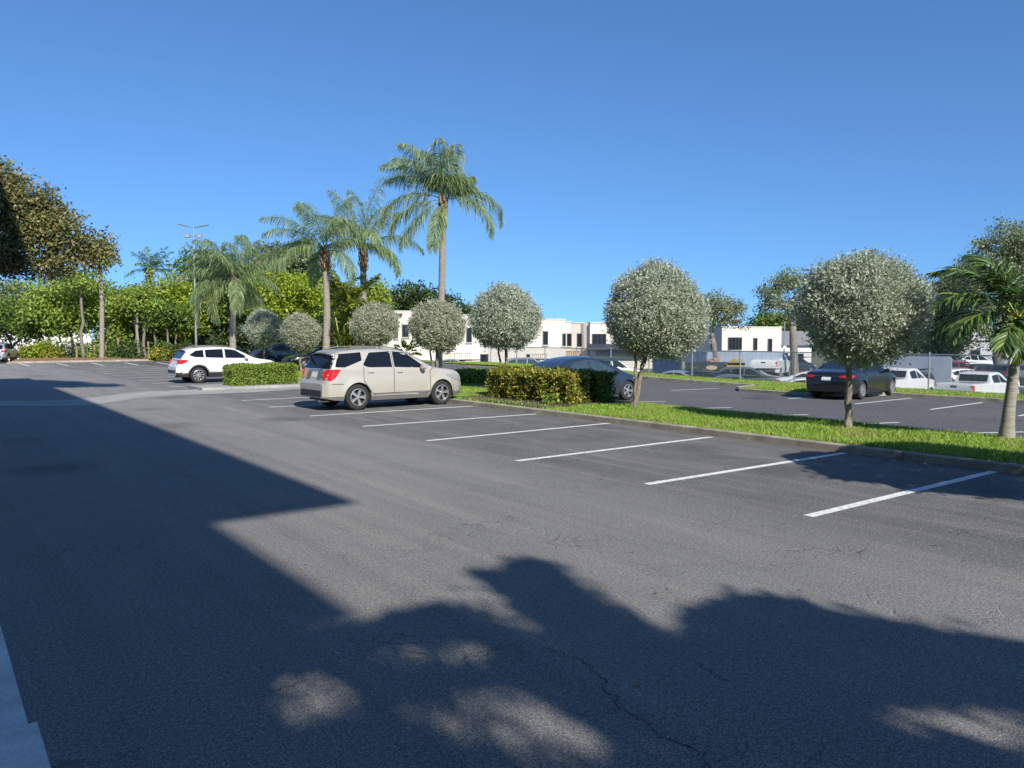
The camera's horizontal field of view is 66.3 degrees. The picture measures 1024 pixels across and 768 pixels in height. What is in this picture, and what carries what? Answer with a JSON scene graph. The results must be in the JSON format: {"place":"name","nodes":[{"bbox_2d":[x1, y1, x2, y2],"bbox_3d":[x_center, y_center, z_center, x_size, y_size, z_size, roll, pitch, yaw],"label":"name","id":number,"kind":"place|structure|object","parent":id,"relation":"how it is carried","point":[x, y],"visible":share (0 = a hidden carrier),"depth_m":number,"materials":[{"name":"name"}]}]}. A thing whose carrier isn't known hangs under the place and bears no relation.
{"place":"outdoors","nodes":[
{"label":"outdoors","id":0,"kind":"place"},
{"bbox_2d":[0,625,50,767],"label":"walkway","id":1,"kind":"structure","parent":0,"point":[21,744],"depth_m":3.84,"materials":[{"name":"grey concrete"}]},
{"bbox_2d":[0,356,150,361],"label":"mulch bed","id":2,"kind":"object","parent":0,"point":[63,359],"visible":0.57,"depth_m":62.81,"materials":[{"name":"brown soil"}]},
{"bbox_2d":[19,339,58,357],"bbox_3d":[-38.841,-2.623,64.551,2.865,2.292,2.119,-2,4,-25],"label":"garden bush","id":3,"kind":"object","parent":2,"relation":"on","point":[38,346],"visible":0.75,"depth_m":64.18,"materials":[{"name":"green plant"}]},
{"bbox_2d":[31,343,67,357],"bbox_3d":[-37.966,-2.443,64.767,2.368,1.853,2.138,0,3,0],"label":"garden bush","id":4,"kind":"object","parent":2,"relation":"on","point":[58,353],"visible":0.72,"depth_m":64.30,"materials":[{"name":"green plant"}]},
{"bbox_2d":[55,338,91,357],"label":"garden bush","id":5,"kind":"object","parent":2,"relation":"on","point":[70,352],"visible":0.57,"depth_m":65.50,"materials":[{"name":"green plant"}]},
{"bbox_2d":[50,266,106,357],"bbox_3d":[-35.006,-5.782,63.454,4.301,8.123,4.084,-2,4,-35],"label":"slim tree","id":6,"kind":"object","parent":2,"relation":"on","point":[83,286],"visible":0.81,"depth_m":63.26,"materials":[{"name":"green plant"}]},
{"bbox_2d":[73,342,98,357],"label":"garden bush","id":7,"kind":"object","parent":2,"relation":"on","point":[88,349],"visible":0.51,"depth_m":65.47,"materials":[{"name":"green plant"}]},
{"bbox_2d":[97,242,119,357],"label":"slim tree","id":8,"kind":"object","parent":2,"relation":"on","point":[101,331],"visible":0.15,"depth_m":64.43,"materials":[{"name":"plant"}]},
{"bbox_2d":[95,342,123,357],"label":"garden bush","id":9,"kind":"object","parent":2,"relation":"on","point":[108,352],"visible":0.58,"depth_m":65.36,"materials":[{"name":"green plant"}]},
{"bbox_2d":[111,337,147,358],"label":"garden bush","id":10,"kind":"object","parent":2,"relation":"on","point":[127,352],"visible":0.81,"depth_m":65.45,"materials":[{"name":"green plant"}]},
{"bbox_2d":[105,282,160,355],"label":"slim tree","id":11,"kind":"object","parent":2,"relation":"on","point":[135,291],"visible":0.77,"depth_m":65.32,"materials":[{"name":"green plant"}]},
{"bbox_2d":[130,289,149,357],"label":"slim tree","id":12,"kind":"object","parent":2,"relation":"on","point":[136,325],"visible":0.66,"depth_m":65.71,"materials":[{"name":"plant"}]},
{"bbox_2d":[110,291,170,357],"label":"slim tree","id":13,"kind":"object","parent":2,"relation":"on","point":[147,306],"visible":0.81,"depth_m":65.44,"materials":[{"name":"green plant"}]},
{"bbox_2d":[122,305,178,344],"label":"slim tree","id":14,"kind":"object","parent":2,"relation":"on","point":[147,324],"visible":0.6,"depth_m":66.27,"materials":[{"name":"green plant"}]},
{"bbox_2d":[146,339,176,360],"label":"garden bush","id":15,"kind":"object","parent":2,"relation":"on","point":[165,343],"visible":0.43,"depth_m":65.60,"materials":[{"name":"green plant"}]},
{"bbox_2d":[120,361,169,367],"bbox_3d":[-23.878,-1.389,56.214,4.000,0.001,20.500,-3,4,-37],"label":"cross aisle","id":16,"kind":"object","parent":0,"point":[159,364],"visible":0.23,"depth_m":60.80,"materials":[{"name":"asphalt"}]},
{"bbox_2d":[91,339,922,367],"bbox_3d":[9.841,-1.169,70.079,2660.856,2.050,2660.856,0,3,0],"label":"ground","id":17,"kind":"structure","parent":0,"point":[817,361],"depth_m":102.41,"materials":[{"name":"green plant"}]},
{"bbox_2d":[0,342,18,362],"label":"parked suv","id":18,"kind":"object","parent":17,"relation":"on","point":[8,352],"visible":0.99,"depth_m":58.84,"materials":[{"name":"silver metal"}]},
{"bbox_2d":[0,277,57,347],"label":"leafy tree","id":19,"kind":"object","parent":17,"relation":"on","point":[10,338],"visible":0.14,"depth_m":71.27,"materials":[{"name":"green plant"}]},
{"bbox_2d":[0,289,70,345],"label":"leafy tree","id":20,"kind":"object","parent":17,"relation":"on","point":[18,326],"visible":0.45,"depth_m":67.72,"materials":[{"name":"green plant"}]},
{"bbox_2d":[0,318,90,353],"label":"white warehouse","id":21,"kind":"structure","parent":17,"relation":"on","point":[87,339],"depth_m":82.94,"materials":[{"name":"paint"}]},
{"bbox_2d":[0,155,131,287],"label":"broad leaved tree","id":22,"kind":"object","parent":17,"relation":"on","point":[51,231],"visible":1,"depth_m":25.48,"materials":[{"name":"green plant"}]},
{"bbox_2d":[14,268,120,356],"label":"leafy tree","id":23,"kind":"object","parent":17,"relation":"on","point":[57,305],"visible":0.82,"depth_m":65.52,"materials":[{"name":"green plant"}]},
{"bbox_2d":[0,272,145,349],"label":"leafy tree","id":24,"kind":"object","parent":17,"relation":"on","point":[111,290],"visible":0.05,"depth_m":82.53,"materials":[{"name":"green plant"}]},
{"bbox_2d":[86,279,158,356],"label":"leafy tree","id":25,"kind":"object","parent":17,"relation":"on","point":[115,329],"visible":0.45,"depth_m":67.69,"materials":[{"name":"green plant"}]},
{"bbox_2d":[124,246,176,349],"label":"queen palm","id":26,"kind":"object","parent":17,"relation":"on","point":[152,264],"visible":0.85,"depth_m":72.22,"materials":[{"name":"green plant"}]},
{"bbox_2d":[148,343,173,360],"bbox_3d":[-28.934,-2.465,64.616,2.148,1.794,1.890,1,4,17],"label":"garden bush","id":27,"kind":"object","parent":17,"relation":"on","point":[159,354],"visible":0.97,"depth_m":64.37,"materials":[{"name":"green plant"}]},
{"bbox_2d":[146,296,192,342],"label":"slim tree","id":28,"kind":"object","parent":17,"relation":"on","point":[174,307],"visible":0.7,"depth_m":66.56,"materials":[{"name":"green plant"}]},
{"bbox_2d":[123,269,222,345],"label":"leafy tree","id":29,"kind":"object","parent":17,"relation":"on","point":[182,290],"visible":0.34,"depth_m":68.86,"materials":[{"name":"green plant"}]},
{"bbox_2d":[149,305,204,345],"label":"slim tree","id":30,"kind":"object","parent":17,"relation":"on","point":[186,319],"visible":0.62,"depth_m":67.72,"materials":[{"name":"green plant"}]},
{"bbox_2d":[170,339,196,357],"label":"garden bush","id":31,"kind":"object","parent":17,"relation":"on","point":[182,344],"visible":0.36,"depth_m":65.46,"materials":[{"name":"green plant"}]},
{"bbox_2d":[178,223,208,346],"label":"light pole","id":32,"kind":"object","parent":17,"relation":"on","point":[186,235],"visible":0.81,"depth_m":67.65,"materials":[{"name":"metal"}]},
{"bbox_2d":[140,318,246,355],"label":"leafy tree","id":33,"kind":"object","parent":17,"relation":"on","point":[202,341],"visible":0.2,"depth_m":73.48,"materials":[{"name":"green plant"}]},
{"bbox_2d":[164,242,248,344],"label":"leafy tree","id":34,"kind":"object","parent":17,"relation":"on","point":[223,308],"visible":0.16,"depth_m":72.49,"materials":[{"name":"green plant"}]},
{"bbox_2d":[227,235,290,347],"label":"queen palm","id":35,"kind":"object","parent":17,"relation":"on","point":[261,259],"visible":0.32,"depth_m":69.55,"materials":[{"name":"green plant"}]},
{"bbox_2d":[227,268,311,322],"bbox_3d":[-19.608,-5.682,63.760,6.985,7.900,5.619,0,3,0],"label":"leafy tree","id":36,"kind":"object","parent":17,"relation":"on","point":[278,306],"visible":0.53,"depth_m":62.72,"materials":[{"name":"green plant"}]},
{"bbox_2d":[204,309,347,354],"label":"leafy tree","id":37,"kind":"object","parent":17,"relation":"on","point":[240,335],"visible":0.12,"depth_m":74.64,"materials":[{"name":"green plant"}]},
{"bbox_2d":[245,235,339,280],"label":"leafy tree","id":38,"kind":"object","parent":17,"relation":"on","point":[295,266],"visible":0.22,"depth_m":78.32,"materials":[{"name":"green plant"}]},
{"bbox_2d":[281,268,335,318],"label":"leafy tree","id":39,"kind":"object","parent":17,"relation":"on","point":[312,302],"visible":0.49,"depth_m":64.76,"materials":[{"name":"green plant"}]},
{"bbox_2d":[345,300,401,347],"bbox_3d":[-6.298,-2.017,35.867,2.676,3.664,2.667,0,3,0],"label":"silver buttonwood","id":40,"kind":"object","parent":17,"relation":"on","point":[375,324],"visible":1,"depth_m":35.16,"materials":[{"name":"green plant"}]},
{"bbox_2d":[387,275,468,313],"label":"leafy tree","id":41,"kind":"object","parent":17,"relation":"on","point":[416,294],"visible":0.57,"depth_m":96.18,"materials":[{"name":"green plant"}]},
{"bbox_2d":[405,297,469,367],"bbox_3d":[-2.931,-1.715,31.442,2.793,3.596,2.478,0,3,0],"label":"silver buttonwood","id":42,"kind":"object","parent":17,"relation":"on","point":[436,327],"visible":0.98,"depth_m":30.86,"materials":[{"name":"green plant"}]},
{"bbox_2d":[353,310,781,368],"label":"commercial building","id":43,"kind":"structure","parent":17,"relation":"on","point":[561,334],"depth_m":74.55,"materials":[{"name":"beige paint"}]},
{"bbox_2d":[592,334,605,343],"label":"window","id":44,"kind":"structure","parent":43,"relation":"in","point":[596,338],"depth_m":78.15,"materials":[{"name":"glass"}]},
{"bbox_2d":[728,337,742,350],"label":"window","id":45,"kind":"structure","parent":43,"relation":"in","point":[734,343],"depth_m":69.18,"materials":[{"name":"glass"}]},
{"bbox_2d":[746,310,792,330],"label":"leafy tree","id":46,"kind":"object","parent":17,"relation":"on","point":[764,320],"visible":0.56,"depth_m":98.46,"materials":[{"name":"green plant"}]},
{"bbox_2d":[781,331,812,362],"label":"house","id":47,"kind":"structure","parent":17,"relation":"on","point":[802,346],"depth_m":81.63,"materials":[{"name":"paint"}]},
{"bbox_2d":[910,272,1012,362],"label":"leafy tree","id":48,"kind":"object","parent":17,"relation":"on","point":[939,342],"visible":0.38,"depth_m":66.79,"materials":[{"name":"green plant"}]},
{"bbox_2d":[924,326,1008,362],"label":"house","id":49,"kind":"structure","parent":17,"relation":"on","point":[984,352],"depth_m":84.83,"materials":[{"name":"paint"}]},
{"bbox_2d":[977,307,1023,363],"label":"leafy tree","id":50,"kind":"object","parent":17,"relation":"on","point":[989,333],"visible":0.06,"depth_m":74.12,"materials":[{"name":"plant"}]},
{"bbox_2d":[0,362,1023,767],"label":"parking lot","id":51,"kind":"structure","parent":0,"point":[220,536],"depth_m":6.17,"materials":[{"name":"grey asphalt"}]},
{"bbox_2d":[0,359,150,363],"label":"kerb","id":52,"kind":"structure","parent":51,"relation":"on","point":[74,361],"depth_m":61.31,"materials":[{"name":"concrete"}]},
{"bbox_2d":[0,387,299,405],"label":"drainage swale","id":53,"kind":"structure","parent":51,"relation":"on","point":[103,399],"depth_m":26.18,"materials":[{"name":"concrete"}]},
{"bbox_2d":[168,345,277,382],"bbox_3d":[-12.924,-0.935,35.267,4.516,1.618,2.202,-3,4,-37],"label":"parked suv","id":54,"kind":"object","parent":51,"relation":"on","point":[199,363],"visible":0.73,"depth_m":34.08,"materials":[{"name":"white paint"}]},
{"bbox_2d":[187,382,300,389],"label":"kerb","id":55,"kind":"structure","parent":51,"relation":"on","point":[213,387],"depth_m":30.27,"materials":[{"name":"concrete"}]},
{"bbox_2d":[222,361,298,385],"bbox_3d":[-10.055,-0.383,31.448,2.904,1.057,1.350,-3,4,-36],"label":"box hedge","id":56,"kind":"object","parent":55,"relation":"on","point":[247,373],"visible":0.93,"depth_m":30.99,"materials":[{"name":"green plant"}]},
{"bbox_2d":[298,346,460,409],"bbox_3d":[-3.724,-0.247,22.865,4.625,1.738,2.258,-3,4,-39],"label":"parked suv","id":57,"kind":"object","parent":51,"relation":"on","point":[356,377],"visible":1,"depth_m":21.77,"materials":[{"name":"beige paint"}]},
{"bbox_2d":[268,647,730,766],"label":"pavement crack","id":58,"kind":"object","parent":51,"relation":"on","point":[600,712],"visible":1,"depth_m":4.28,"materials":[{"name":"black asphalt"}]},
{"bbox_2d":[298,380,1023,474],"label":"kerb","id":59,"kind":"structure","parent":51,"relation":"on","point":[998,466],"depth_m":14.54,"materials":[{"name":"concrete"}]},
{"bbox_2d":[0,0,1023,338],"label":"sky","id":60,"kind":"structure","parent":0,"point":[734,142],"materials":[{"name":"blue"}]},
{"bbox_2d":[298,363,1023,436],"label":"lot","id":61,"kind":"structure","parent":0,"point":[978,417],"depth_m":25.88,"materials":[{"name":"grey asphalt"}]},
{"bbox_2d":[173,234,281,347],"bbox_3d":[-20.176,-6.126,56.177,6.040,9.670,6.432,2,4,31],"label":"queen palm","id":62,"kind":"object","parent":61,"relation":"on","point":[222,265],"visible":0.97,"depth_m":55.20,"materials":[{"name":"green plant"}]},
{"bbox_2d":[249,342,302,362],"bbox_3d":[-15.040,-1.978,52.502,4.750,1.623,1.955,-3,4,-37],"label":"parked car","id":63,"kind":"object","parent":61,"relation":"on","point":[281,352],"visible":0.31,"depth_m":51.20,"materials":[{"name":"black paint"}]},
{"bbox_2d":[281,345,339,368],"bbox_3d":[-11.548,-1.622,47.884,4.880,1.467,2.259,-3,4,-37],"label":"parked sedan","id":64,"kind":"object","parent":61,"relation":"on","point":[294,358],"visible":0.2,"depth_m":46.42,"materials":[{"name":"black paint"}]},
{"bbox_2d":[306,175,425,306],"bbox_3d":[-8.293,-6.224,45.334,6.489,11.181,6.861,0,3,0],"label":"queen palm","id":65,"kind":"object","parent":61,"relation":"on","point":[363,233],"visible":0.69,"depth_m":44.73,"materials":[{"name":"green plant"}]},
{"bbox_2d":[18,362,1023,516],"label":"parking lines","id":66,"kind":"object","parent":61,"relation":"on","point":[835,509],"visible":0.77,"depth_m":12.56,"materials":[{"name":"paint"}]},
{"bbox_2d":[535,356,640,399],"bbox_3d":[2.480,-0.215,28.266,4.750,1.623,2.291,-3,4,-37],"label":"parked car","id":67,"kind":"object","parent":61,"relation":"on","point":[624,383],"visible":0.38,"depth_m":27.86,"materials":[{"name":"blue paint"}]},
{"bbox_2d":[425,362,1023,403],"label":"kerb","id":68,"kind":"structure","parent":61,"relation":"on","point":[741,385],"depth_m":30.64,"materials":[{"name":"concrete"}]},
{"bbox_2d":[806,360,896,398],"bbox_3d":[13.200,-0.260,30.309,4.880,1.468,2.259,-3,5,-44],"label":"parked sedan","id":69,"kind":"object","parent":61,"relation":"on","point":[821,379],"visible":0.78,"depth_m":28.96,"materials":[{"name":"black paint"}]},
{"bbox_2d":[299,377,1023,463],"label":"lawn","id":70,"kind":"structure","parent":0,"point":[746,430],"depth_m":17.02,"materials":[{"name":"plant"}]},
{"bbox_2d":[241,307,281,358],"bbox_3d":[-15.070,-2.772,47.478,2.539,3.774,2.578,0,3,0],"label":"silver buttonwood","id":71,"kind":"object","parent":70,"relation":"on","point":[261,326],"visible":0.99,"depth_m":46.88,"materials":[{"name":"green plant"}]},
{"bbox_2d":[278,311,322,371],"bbox_3d":[-11.397,-2.329,42.293,2.520,3.513,2.415,0,3,0],"label":"silver buttonwood","id":72,"kind":"object","parent":70,"relation":"on","point":[300,331],"visible":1,"depth_m":41.74,"materials":[{"name":"green plant"}]},
{"bbox_2d":[296,371,490,397],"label":"grass","id":73,"kind":"structure","parent":70,"relation":"on","point":[465,388],"depth_m":27.45,"materials":[{"name":"green plant"}]},
{"bbox_2d":[465,276,544,366],"bbox_3d":[-0.235,-1.759,27.847,2.886,4.115,2.941,0,3,0],"label":"silver buttonwood","id":74,"kind":"object","parent":73,"relation":"on","point":[506,315],"visible":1,"depth_m":27.16,"materials":[{"name":"green plant"}]},
{"bbox_2d":[458,395,624,407],"bbox_3d":[0.627,0.451,23.331,3.000,0.039,4.800,-3,4,-37],"label":"planting bed","id":75,"kind":"object","parent":70,"relation":"on","point":[522,401],"visible":0.44,"depth_m":22.20,"materials":[{"name":"soil"}]},
{"bbox_2d":[484,363,592,405],"bbox_3d":[0.693,-0.024,23.249,1.247,1.140,4.324,-3,4,-37],"label":"croton hedge","id":76,"kind":"object","parent":75,"relation":"on","point":[569,386],"visible":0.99,"depth_m":22.63,"materials":[{"name":"green plant"}]},
{"bbox_2d":[541,391,559,403],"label":"weed clump","id":77,"kind":"object","parent":75,"relation":"on","point":[547,400],"visible":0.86,"depth_m":21.66,"materials":[{"name":"green plant"}]},
{"bbox_2d":[517,365,615,403],"bbox_3d":[1.436,-0.032,23.869,0.984,1.068,4.506,-3,4,-37],"label":"box hedge","id":78,"kind":"object","parent":75,"relation":"on","point":[601,384],"visible":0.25,"depth_m":22.27,"materials":[{"name":"green plant"}]},
{"bbox_2d":[598,256,714,406],"bbox_3d":[3.779,-1.302,20.519,2.973,4.087,3.034,0,3,0],"label":"silver buttonwood","id":79,"kind":"object","parent":70,"relation":"on","point":[658,315],"visible":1,"depth_m":19.85,"materials":[{"name":"green plant"}]},
{"bbox_2d":[788,246,940,427],"bbox_3d":[7.223,-0.904,16.093,2.757,3.825,2.690,-3,4,-39],"label":"silver buttonwood","id":80,"kind":"object","parent":70,"relation":"on","point":[868,309],"visible":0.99,"depth_m":15.39,"materials":[{"name":"green plant"}]},
{"bbox_2d":[923,253,1023,439],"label":"manila palm","id":81,"kind":"object","parent":70,"relation":"on","point":[1007,341],"visible":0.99,"depth_m":14.06,"materials":[{"name":"green plant"}]},
{"bbox_2d":[422,360,939,393],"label":"verge","id":82,"kind":"structure","parent":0,"point":[480,364],"depth_m":59.76,"materials":[{"name":"green plant"}]},
{"bbox_2d":[355,275,401,347],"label":"leafy tree","id":83,"kind":"object","parent":82,"relation":"on","point":[376,292],"visible":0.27,"depth_m":69.14,"materials":[{"name":"green plant"}]},
{"bbox_2d":[481,346,1023,393],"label":"chain link fence","id":84,"kind":"object","parent":82,"relation":"on","point":[905,361],"visible":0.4,"depth_m":37.13,"materials":[{"name":"metal"}]},
{"bbox_2d":[448,361,1023,399],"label":"grass","id":85,"kind":"structure","parent":0,"point":[929,391],"depth_m":36.15,"materials":[{"name":"green plant"}]},
{"bbox_2d":[743,384,827,392],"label":"grass","id":86,"kind":"structure","parent":0,"point":[792,388],"depth_m":32.68,"materials":[{"name":"green plant"}]},
{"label":"lower lot","id":87,"kind":"structure","parent":0,"visible":0},
{"bbox_2d":[652,357,680,373],"bbox_3d":[12.216,-1.501,62.022,2.300,1.860,2.100,1,4,10],"label":"blue container","id":88,"kind":"object","parent":87,"relation":"on","point":[663,370],"visible":0.16,"depth_m":61.05,"materials":[{"name":"metal"}]},
{"bbox_2d":[680,358,737,371],"bbox_3d":[13.541,-0.867,54.036,3.600,1.900,2.020,0,3,3],"label":"dark trailer","id":89,"kind":"object","parent":87,"relation":"on","point":[697,363],"visible":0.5,"depth_m":53.07,"materials":[{"name":"grey paint"}]},
{"bbox_2d":[694,287,750,360],"bbox_3d":[14.816,-3.432,56.020,4.567,7.023,3.473,-2,4,-28],"label":"forked oak","id":90,"kind":"object","parent":87,"relation":"on","point":[730,309],"visible":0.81,"depth_m":55.56,"materials":[{"name":"green plant"}]},
{"bbox_2d":[689,351,782,374],"bbox_3d":[16.509,-1.306,58.020,6.540,2.193,2.424,-1,4,-20],"label":"box trailer","id":91,"kind":"object","parent":87,"relation":"on","point":[738,357],"visible":0.08,"depth_m":56.91,"materials":[{"name":"grey metal"}]},
{"bbox_2d":[718,366,785,380],"bbox_3d":[15.453,-0.348,51.069,4.494,1.574,1.856,1,4,22],"label":"parked car","id":92,"kind":"object","parent":87,"relation":"on","point":[753,371],"visible":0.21,"depth_m":50.36,"materials":[{"name":"grey paint"}]},
{"bbox_2d":[750,353,789,376],"bbox_3d":[19.502,-1.429,59.020,2.056,1.958,5.630,2,4,30],"label":"pickup truck","id":93,"kind":"object","parent":87,"relation":"on","point":[775,365],"visible":0.43,"depth_m":56.82,"materials":[{"name":"white paint"}]},
{"bbox_2d":[750,265,809,374],"bbox_3d":[20.489,-4.336,57.979,5.931,8.935,4.151,0,3,0],"label":"airy oak","id":94,"kind":"object","parent":87,"relation":"on","point":[777,289],"visible":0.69,"depth_m":57.58,"materials":[{"name":"green plant"}]},
{"bbox_2d":[784,355,815,375],"bbox_3d":[22.015,-1.480,62.027,4.494,1.574,1.856,-2,4,-30],"label":"parked car","id":95,"kind":"object","parent":87,"relation":"on","point":[803,365],"visible":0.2,"depth_m":61.57,"materials":[{"name":"grey paint"}]},
{"bbox_2d":[885,367,934,389],"bbox_3d":[20.934,0.067,42.581,5.630,1.958,2.056,-3,5,-40],"label":"pickup truck","id":96,"kind":"object","parent":87,"relation":"on","point":[911,372],"visible":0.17,"depth_m":41.87,"materials":[{"name":"white paint"}]},
{"bbox_2d":[880,356,951,382],"bbox_3d":[24.176,-0.574,51.495,8.140,2.493,2.424,2,4,28],"label":"box truck","id":97,"kind":"object","parent":87,"relation":"on","point":[924,360],"visible":0.04,"depth_m":48.96,"materials":[{"name":"grey metal"}]},
{"bbox_2d":[935,371,1018,393],"bbox_3d":[25.064,0.288,42.093,5.630,1.959,2.355,-2,4,-35],"label":"pickup truck","id":98,"kind":"object","parent":87,"relation":"on","point":[958,385],"visible":0.37,"depth_m":41.13,"materials":[{"name":"white paint"}]},
{"bbox_2d":[934,211,1023,364],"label":"spreading oak","id":99,"kind":"object","parent":87,"relation":"on","point":[1012,247],"visible":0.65,"depth_m":59.22,"materials":[{"name":"green plant"}]},
{"bbox_2d":[992,363,1023,376],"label":"parked car","id":100,"kind":"object","parent":87,"relation":"on","point":[1005,369],"visible":0.15,"depth_m":57.33,"materials":[{"name":"grey paint"}]},
{"label":"lawn","id":101,"kind":"structure","parent":0,"visible":0},
{"bbox_2d":[258,196,384,349],"bbox_3d":[-10.327,-5.250,42.200,6.014,9.614,5.610,2,4,28],"label":"queen palm","id":102,"kind":"object","parent":101,"relation":"on","point":[303,244],"visible":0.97,"depth_m":42.04,"materials":[{"name":"green plant"}]},
{"bbox_2d":[316,269,381,348],"bbox_3d":[-9.379,-3.635,44.935,3.764,5.859,4.673,-3,4,-38],"label":"bamboo palm clump","id":103,"kind":"object","parent":101,"relation":"on","point":[344,305],"visible":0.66,"depth_m":44.11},
{"bbox_2d":[393,340,421,355],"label":"fan palm","id":104,"kind":"object","parent":101,"relation":"on","point":[410,346],"visible":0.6,"depth_m":42.33,"materials":[{"name":"green plant"}]},
{"bbox_2d":[377,137,505,367],"bbox_3d":[-3.235,-5.242,33.797,5.225,10.611,4.373,2,4,32],"label":"queen palm","id":105,"kind":"object","parent":101,"relation":"on","point":[459,186],"visible":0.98,"depth_m":33.41,"materials":[{"name":"green plant"}]},
{"bbox_2d":[455,365,488,384],"bbox_3d":[-1.640,-0.345,32.021,1.668,0.772,1.990,-3,4,-36],"label":"box hedge","id":106,"kind":"object","parent":101,"relation":"on","point":[471,375],"visible":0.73,"depth_m":31.36,"materials":[{"name":"green plant"}]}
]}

